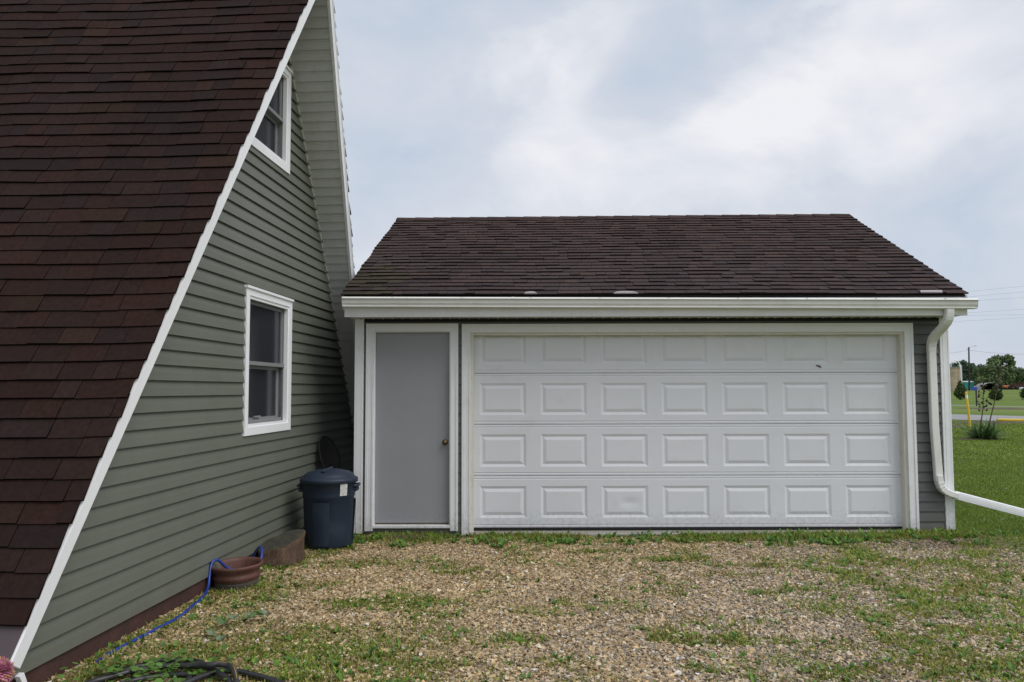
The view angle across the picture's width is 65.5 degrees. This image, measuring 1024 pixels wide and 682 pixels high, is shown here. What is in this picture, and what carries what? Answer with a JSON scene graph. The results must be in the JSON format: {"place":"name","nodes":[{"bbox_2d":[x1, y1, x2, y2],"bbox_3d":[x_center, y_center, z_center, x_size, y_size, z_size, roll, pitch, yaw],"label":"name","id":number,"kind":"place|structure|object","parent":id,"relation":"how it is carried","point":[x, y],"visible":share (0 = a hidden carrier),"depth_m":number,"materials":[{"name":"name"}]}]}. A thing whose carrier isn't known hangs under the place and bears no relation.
{"place":"outdoors","nodes":[
{"label":"outdoors","id":0,"kind":"place"},
{"bbox_2d":[53,389,1023,681],"bbox_3d":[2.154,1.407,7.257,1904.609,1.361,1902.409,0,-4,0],"label":"ground","id":1,"kind":"structure","parent":0,"point":[1011,399],"depth_m":5.91,"materials":[{"name":"green plant"}]},
{"bbox_2d":[0,656,14,681],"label":"pink flower","id":2,"kind":"object","parent":1,"relation":"on","point":[6,669],"visible":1,"depth_m":3.51,"materials":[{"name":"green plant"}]},
{"bbox_2d":[0,0,354,681],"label":"frame house","id":3,"kind":"structure","parent":1,"relation":"on","point":[177,341],"depth_m":6.44,"materials":[{"name":"grey wood"}]},
{"bbox_2d":[242,285,293,435],"bbox_3d":[-2.463,0.211,7.873,0.185,1.382,1.243,0,-4,4],"label":"window","id":4,"kind":"structure","parent":3,"relation":"in","point":[267,360],"depth_m":7.98,"materials":[{"name":"white plastic"}]},
{"bbox_2d":[251,65,292,173],"bbox_3d":[-2.473,-2.360,7.978,0.185,1.117,1.080,0,-4,4],"label":"window","id":5,"kind":"structure","parent":3,"relation":"in","point":[272,138],"depth_m":8.36,"materials":[{"name":"white plastic"}]},
{"bbox_2d":[95,546,262,662],"bbox_3d":[-2.442,1.885,5.902,0.276,0.312,2.447,-1,-4,9],"label":"garden hose","id":6,"kind":"object","parent":1,"relation":"on","point":[201,597],"visible":0.73,"depth_m":6.00,"materials":[{"name":"blue rubber"}]},
{"bbox_2d":[84,657,285,681],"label":"black hose","id":7,"kind":"object","parent":1,"relation":"on","point":[210,667],"visible":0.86,"depth_m":4.48,"materials":[{"name":"black rubber"}]},
{"bbox_2d":[211,557,262,590],"bbox_3d":[-2.300,1.965,6.651,0.422,0.241,0.427,0,-4,0],"label":"clay pot","id":8,"kind":"object","parent":1,"relation":"on","point":[244,572],"visible":0.92,"depth_m":6.52,"materials":[{"name":"brown ceramic"}]},
{"bbox_2d":[256,529,305,568],"bbox_3d":[-2.229,1.975,7.586,0.466,0.295,0.551,0,-4,0],"label":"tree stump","id":9,"kind":"object","parent":1,"relation":"on","point":[285,548],"visible":0.88,"depth_m":7.49,"materials":[{"name":"brown wood"}]},
{"bbox_2d":[297,466,360,548],"bbox_3d":[-1.926,1.738,8.370,0.601,0.797,0.601,-3,-5,41],"label":"trash can","id":10,"kind":"object","parent":1,"relation":"on","point":[329,500],"visible":1,"depth_m":8.15,"materials":[{"name":"blue plastic"}]},
{"bbox_2d":[319,436,339,468],"bbox_3d":[-2.128,1.655,9.341,0.321,1.084,0.200,2,-4,-34],"label":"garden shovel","id":11,"kind":"object","parent":1,"relation":"on","point":[329,453],"visible":0.81,"depth_m":9.41,"materials":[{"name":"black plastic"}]},
{"bbox_2d":[385,535,426,539],"bbox_3d":[-1.160,2.157,8.730,0.470,0.045,0.130,0,-4,0],"label":"brick paver","id":12,"kind":"object","parent":1,"relation":"on","point":[399,536],"visible":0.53,"depth_m":8.69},
{"bbox_2d":[43,525,1023,681],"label":"weeds","id":13,"kind":"object","parent":1,"relation":"on","point":[791,536],"visible":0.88,"depth_m":5.77,"materials":[{"name":"green plant"}]},
{"bbox_2d":[48,529,1023,681],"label":"gravel","id":14,"kind":"structure","parent":1,"relation":"on","point":[463,551],"depth_m":5.87,"materials":[{"name":"beige gravel"}]},
{"bbox_2d":[57,645,249,681],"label":"ground ivy","id":15,"kind":"object","parent":14,"relation":"on","point":[150,663],"visible":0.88,"depth_m":4.55,"materials":[{"name":"green plant"}]},
{"bbox_2d":[199,610,271,647],"bbox_3d":[-1.924,1.919,5.368,0.264,0.081,0.677,-2,-4,22],"label":"vine weed","id":16,"kind":"object","parent":14,"relation":"on","point":[252,614],"visible":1,"depth_m":5.45,"materials":[{"name":"green plant"}]},
{"bbox_2d":[341,214,1023,536],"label":"garage","id":17,"kind":"structure","parent":1,"relation":"on","point":[620,375],"depth_m":9.11,"materials":[{"name":"grey plastic"}]},
{"bbox_2d":[375,333,448,522],"bbox_3d":[-1.133,0.982,9.070,0.839,2.157,0.114,0,-3,0],"label":"side door","id":18,"kind":"structure","parent":17,"relation":"in","point":[412,477],"depth_m":9.08,"materials":[{"name":"grey metal"}]},
{"bbox_2d":[474,335,901,529],"bbox_3d":[2.000,0.966,9.144,4.885,2.359,0.032,0,-3,0],"label":"garage door","id":19,"kind":"structure","parent":17,"relation":"in","point":[625,431],"depth_m":9.13,"materials":[{"name":"metal"}]},
{"bbox_2d":[950,360,962,390],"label":"silo","id":20,"kind":"object","parent":1,"relation":"on","point":[955,375],"visible":0.48,"depth_m":156.85,"materials":[{"name":"beige concrete"}]},
{"bbox_2d":[950,360,967,380],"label":"deciduous tree","id":21,"kind":"object","parent":1,"relation":"on","point":[961,362],"visible":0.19,"depth_m":259.31,"materials":[{"name":"green plant"}]},
{"bbox_2d":[953,380,967,399],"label":"evergreen shrub","id":22,"kind":"object","parent":1,"relation":"on","point":[960,391],"visible":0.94,"depth_m":95.35,"materials":[{"name":"green plant"}]},
{"bbox_2d":[962,381,967,389],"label":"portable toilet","id":23,"kind":"object","parent":1,"relation":"on","point":[965,383],"visible":0.62,"depth_m":212.22,"materials":[{"name":"teal plastic"}]},
{"bbox_2d":[965,392,970,426],"bbox_3d":[19.450,2.921,33.962,0.211,1.525,0.099,0,-4,0],"label":"marker post","id":24,"kind":"object","parent":1,"relation":"on","point":[967,405],"visible":0.87,"depth_m":33.94,"materials":[{"name":"yellow plastic"}]},
{"bbox_2d":[968,346,971,390],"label":"utility pole","id":25,"kind":"object","parent":1,"relation":"on","point":[969,368],"visible":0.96,"depth_m":156.93,"materials":[{"name":"grey wood"}]},
{"bbox_2d":[962,363,984,385],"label":"deciduous tree","id":26,"kind":"object","parent":1,"relation":"on","point":[965,376],"visible":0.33,"depth_m":256.02,"materials":[{"name":"green plant"}]},
{"bbox_2d":[972,387,976,405],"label":"address sign","id":27,"kind":"object","parent":1,"relation":"on","point":[974,389],"visible":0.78,"depth_m":72.15,"materials":[{"name":"blue metal"}]},
{"bbox_2d":[957,438,1000,439],"bbox_3d":[15.047,3.153,25.686,1.589,0.062,0.997,0,-4,0],"label":"soil bed","id":28,"kind":"object","parent":1,"relation":"on","point":[976,438],"visible":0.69,"depth_m":25.43,"materials":[{"name":"green plant"}]},
{"bbox_2d":[959,363,1018,439],"bbox_3d":[15.222,1.927,25.716,1.998,2.438,2.002,0,-4,0],"label":"yucca plant","id":29,"kind":"object","parent":28,"relation":"on","point":[989,431],"visible":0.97,"depth_m":25.65,"materials":[{"name":"green plant"}]},
{"bbox_2d":[971,362,1004,384],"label":"deciduous tree","id":30,"kind":"object","parent":1,"relation":"on","point":[987,373],"visible":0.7,"depth_m":197.33,"materials":[{"name":"green plant"}]},
{"bbox_2d":[952,421,1023,423],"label":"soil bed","id":31,"kind":"object","parent":1,"relation":"on","point":[988,422],"visible":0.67,"depth_m":37.39,"materials":[{"name":"green plant"}]},
{"bbox_2d":[958,408,1023,409],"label":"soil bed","id":32,"kind":"object","parent":1,"relation":"on","point":[997,408],"visible":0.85,"depth_m":63.18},
{"bbox_2d":[988,384,1003,399],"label":"evergreen shrub","id":33,"kind":"object","parent":1,"relation":"on","point":[992,394],"visible":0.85,"depth_m":92.22,"materials":[{"name":"green plant"}]},
{"bbox_2d":[986,353,1016,385],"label":"deciduous tree","id":34,"kind":"object","parent":1,"relation":"on","point":[1009,366],"visible":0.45,"depth_m":212.38,"materials":[{"name":"green plant"}]},
{"bbox_2d":[1010,367,1022,388],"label":"deciduous tree","id":35,"kind":"object","parent":1,"relation":"on","point":[1016,380],"visible":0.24,"depth_m":222.78,"materials":[{"name":"green plant"}]},
{"bbox_2d":[1014,368,1023,382],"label":"deciduous tree","id":36,"kind":"object","parent":1,"relation":"on","point":[1020,371],"visible":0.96,"depth_m":220.30,"materials":[{"name":"green plant"}]},
{"bbox_2d":[1020,388,1023,399],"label":"evergreen shrub","id":37,"kind":"object","parent":1,"relation":"on","point":[1022,394],"visible":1,"depth_m":94.85,"materials":[{"name":"green plant"}]},
{"bbox_2d":[334,0,1023,388],"label":"sky","id":38,"kind":"structure","parent":0,"point":[903,118],"materials":[{"name":"white"}]},
{"bbox_2d":[933,420,1023,554],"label":"lawn grass","id":39,"kind":"structure","parent":0,"point":[986,464],"depth_m":14.46,"materials":[{"name":"green plant"}]},
{"bbox_2d":[951,405,1017,406],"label":"path","id":40,"kind":"structure","parent":0,"point":[992,406],"depth_m":70.30,"materials":[{"name":"concrete"}]},
{"bbox_2d":[975,383,997,389],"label":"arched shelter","id":41,"kind":"object","parent":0,"point":[990,385],"visible":0.7,"depth_m":191.00,"materials":[{"name":"grey metal"}]},
{"bbox_2d":[951,414,1023,421],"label":"road","id":42,"kind":"structure","parent":0,"point":[965,417],"depth_m":44.52,"materials":[{"name":"grey asphalt"}]},
{"bbox_2d":[996,419,1023,420],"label":"parking block","id":43,"kind":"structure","parent":42,"relation":"on","point":[1010,419],"depth_m":39.42,"materials":[{"name":"yellow concrete"}]},
{"bbox_2d":[998,385,1008,389],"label":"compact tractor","id":44,"kind":"object","parent":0,"point":[1004,387],"visible":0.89,"depth_m":184.46,"materials":[{"name":"orange paint"}]},
{"bbox_2d":[1009,382,1023,389],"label":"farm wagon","id":45,"kind":"object","parent":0,"point":[1017,385],"visible":1,"depth_m":183.75,"materials":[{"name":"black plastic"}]}
]}

